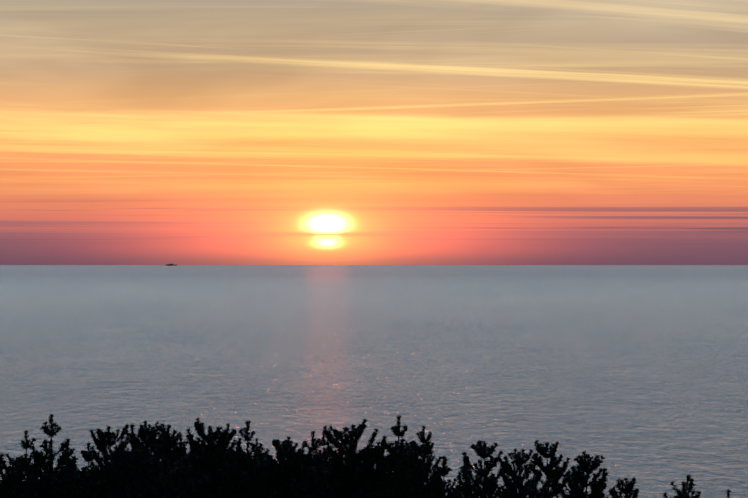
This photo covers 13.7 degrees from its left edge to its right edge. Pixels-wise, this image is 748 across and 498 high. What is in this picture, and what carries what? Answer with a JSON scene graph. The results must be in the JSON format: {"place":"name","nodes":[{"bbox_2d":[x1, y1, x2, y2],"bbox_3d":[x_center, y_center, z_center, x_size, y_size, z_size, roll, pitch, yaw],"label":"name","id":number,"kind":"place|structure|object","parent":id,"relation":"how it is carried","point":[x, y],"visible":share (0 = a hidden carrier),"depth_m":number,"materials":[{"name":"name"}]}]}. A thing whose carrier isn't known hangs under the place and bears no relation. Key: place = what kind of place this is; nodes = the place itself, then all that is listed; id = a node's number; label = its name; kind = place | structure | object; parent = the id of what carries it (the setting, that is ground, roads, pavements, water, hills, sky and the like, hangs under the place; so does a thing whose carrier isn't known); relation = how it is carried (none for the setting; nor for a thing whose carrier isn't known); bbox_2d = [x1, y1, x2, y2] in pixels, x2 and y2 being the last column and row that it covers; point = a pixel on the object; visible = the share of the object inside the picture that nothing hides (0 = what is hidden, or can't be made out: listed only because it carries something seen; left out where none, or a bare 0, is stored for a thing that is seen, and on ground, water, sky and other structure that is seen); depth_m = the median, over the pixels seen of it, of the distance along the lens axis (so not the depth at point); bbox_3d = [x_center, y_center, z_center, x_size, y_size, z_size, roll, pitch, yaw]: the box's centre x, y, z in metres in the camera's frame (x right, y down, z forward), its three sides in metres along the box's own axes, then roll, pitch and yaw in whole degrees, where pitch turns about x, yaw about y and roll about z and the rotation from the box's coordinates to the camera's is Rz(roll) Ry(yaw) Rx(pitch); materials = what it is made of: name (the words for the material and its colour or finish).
{"place":"outdoors","nodes":[
{"label":"outdoors","id":0,"kind":"place"},
{"bbox_2d":[0,265,747,497],"bbox_3d":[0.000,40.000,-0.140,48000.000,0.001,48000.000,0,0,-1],"label":"sea","id":1,"kind":"structure","parent":0,"point":[639,373],"depth_m":1264.52,"materials":[{"name":"grey liquid"}]},
{"bbox_2d":[0,0,747,264],"label":"sky","id":2,"kind":"structure","parent":0,"point":[133,132],"materials":[{"name":"orange"}]},
{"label":"headland terrain","id":3,"kind":"structure","parent":0,"visible":0},
{"bbox_2d":[0,453,26,497],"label":"pine","id":4,"kind":"object","parent":3,"relation":"on","point":[7,486],"visible":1,"depth_m":58.22,"materials":[{"name":"black plant"}]},
{"bbox_2d":[1,454,37,497],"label":"pine","id":5,"kind":"object","parent":3,"relation":"on","point":[8,469],"visible":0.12,"depth_m":88.62,"materials":[{"name":"black plant"}]},
{"bbox_2d":[11,430,42,497],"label":"pine","id":6,"kind":"object","parent":3,"relation":"on","point":[25,445],"visible":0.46,"depth_m":71.77,"materials":[{"name":"black plant"}]},
{"bbox_2d":[16,412,96,497],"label":"shrub","id":7,"kind":"object","parent":3,"relation":"on","point":[47,488],"visible":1,"depth_m":61.70,"materials":[{"name":"black plant"}]},
{"bbox_2d":[49,442,78,479],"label":"pine","id":8,"kind":"object","parent":3,"relation":"on","point":[71,450],"depth_m":83.87,"materials":[{"name":"black plant"}]},
{"bbox_2d":[63,442,109,497],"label":"pine","id":9,"kind":"object","parent":3,"relation":"on","point":[89,457],"visible":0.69,"depth_m":69.73,"materials":[{"name":"black plant"}]},
{"bbox_2d":[73,424,131,494],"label":"shrub","id":10,"kind":"object","parent":3,"relation":"on","point":[103,441],"visible":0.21,"depth_m":75.68,"materials":[{"name":"black plant"}]},
{"bbox_2d":[94,445,151,497],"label":"shrub","id":11,"kind":"object","parent":3,"relation":"on","point":[107,474],"visible":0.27,"depth_m":74.19,"materials":[{"name":"black plant"}]},
{"bbox_2d":[109,423,160,497],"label":"shrub","id":12,"kind":"object","parent":3,"relation":"on","point":[122,480],"visible":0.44,"depth_m":67.82,"materials":[{"name":"black plant"}]},
{"bbox_2d":[126,420,181,470],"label":"shrub","id":13,"kind":"object","parent":3,"relation":"on","point":[148,436],"visible":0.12,"depth_m":87.67,"materials":[{"name":"black plant"}]},
{"bbox_2d":[132,424,194,497],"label":"shrub","id":14,"kind":"object","parent":3,"relation":"on","point":[169,441],"visible":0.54,"depth_m":63.87,"materials":[{"name":"black plant"}]},
{"bbox_2d":[175,434,188,478],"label":"pine","id":15,"kind":"object","parent":3,"relation":"on","point":[185,442],"visible":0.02,"depth_m":77.86,"materials":[{"name":"black plant"}]},
{"bbox_2d":[159,417,266,497],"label":"shrub","id":16,"kind":"object","parent":3,"relation":"on","point":[212,457],"visible":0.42,"depth_m":69.46,"materials":[{"name":"black plant"}]},
{"bbox_2d":[225,423,244,489],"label":"pine","id":17,"kind":"object","parent":3,"relation":"on","point":[228,429],"visible":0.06,"depth_m":81.93,"materials":[{"name":"black plant"}]},
{"bbox_2d":[217,420,276,497],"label":"shrub","id":18,"kind":"object","parent":3,"relation":"on","point":[251,484],"visible":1,"depth_m":65.83,"materials":[{"name":"black plant"}]},
{"bbox_2d":[250,438,269,475],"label":"pine","id":19,"kind":"object","parent":3,"relation":"on","point":[258,447],"visible":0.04,"depth_m":89.91,"materials":[{"name":"black plant"}]},
{"bbox_2d":[247,436,322,497],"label":"shrub","id":20,"kind":"object","parent":3,"relation":"on","point":[281,474],"visible":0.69,"depth_m":73.51,"materials":[{"name":"black plant"}]},
{"bbox_2d":[290,430,338,497],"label":"pine","id":21,"kind":"object","parent":3,"relation":"on","point":[318,459],"visible":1,"depth_m":67.94,"materials":[{"name":"black plant"}]},
{"bbox_2d":[312,430,333,478],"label":"pine","id":22,"kind":"object","parent":3,"relation":"on","point":[324,442],"visible":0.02,"depth_m":85.90,"materials":[{"name":"black plant"}]},
{"bbox_2d":[300,419,405,497],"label":"shrub","id":23,"kind":"object","parent":3,"relation":"on","point":[364,479],"visible":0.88,"depth_m":71.49,"materials":[{"name":"black plant"}]},
{"bbox_2d":[354,415,439,497],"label":"shrub","id":24,"kind":"object","parent":3,"relation":"on","point":[396,455],"visible":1,"depth_m":63.90,"materials":[{"name":"black plant"}]},
{"bbox_2d":[390,425,451,497],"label":"shrub","id":25,"kind":"object","parent":3,"relation":"on","point":[421,438],"visible":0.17,"depth_m":77.96,"materials":[{"name":"black plant"}]},
{"bbox_2d":[383,440,464,497],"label":"shrub","id":26,"kind":"object","parent":3,"relation":"on","point":[419,461],"visible":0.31,"depth_m":73.82,"materials":[{"name":"black plant"}]},
{"bbox_2d":[428,455,458,497],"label":"pine","id":27,"kind":"object","parent":3,"relation":"on","point":[442,488],"visible":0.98,"depth_m":69.97,"materials":[{"name":"black plant"}]},
{"bbox_2d":[455,459,470,496],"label":"shrub","id":28,"kind":"object","parent":3,"relation":"on","point":[458,475],"visible":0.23,"depth_m":87.99,"materials":[{"name":"black plant"}]},
{"bbox_2d":[455,440,514,497],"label":"shrub","id":29,"kind":"object","parent":3,"relation":"on","point":[485,482],"visible":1,"depth_m":65.87,"materials":[{"name":"black plant"}]},
{"bbox_2d":[490,448,546,497],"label":"shrub","id":30,"kind":"object","parent":3,"relation":"on","point":[519,489],"visible":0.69,"depth_m":75.86,"materials":[{"name":"black plant"}]},
{"bbox_2d":[524,440,576,497],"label":"shrub","id":31,"kind":"object","parent":3,"relation":"on","point":[554,475],"visible":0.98,"depth_m":69.96,"materials":[{"name":"plant"}]},
{"bbox_2d":[559,466,587,497],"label":"pine","id":32,"kind":"object","parent":3,"relation":"on","point":[567,489],"visible":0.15,"depth_m":84.05,"materials":[{"name":"plant"}]},
{"bbox_2d":[560,450,619,497],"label":"shrub","id":33,"kind":"object","parent":3,"relation":"on","point":[578,477],"visible":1,"depth_m":61.95,"materials":[{"name":"plant"}]},
{"bbox_2d":[608,476,639,497],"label":"shrub","id":34,"kind":"object","parent":3,"relation":"on","point":[627,490],"visible":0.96,"depth_m":67.92,"materials":[{"name":"plant"}]},
{"bbox_2d":[663,474,701,497],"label":"shrub","id":35,"kind":"object","parent":3,"relation":"on","point":[683,493],"visible":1,"depth_m":64.07,"materials":[{"name":"plant"}]},
{"bbox_2d":[722,489,731,497],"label":"shrub","id":36,"kind":"object","parent":3,"relation":"on","point":[728,492],"visible":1,"depth_m":70.08,"materials":[{"name":"plant"}]}
]}

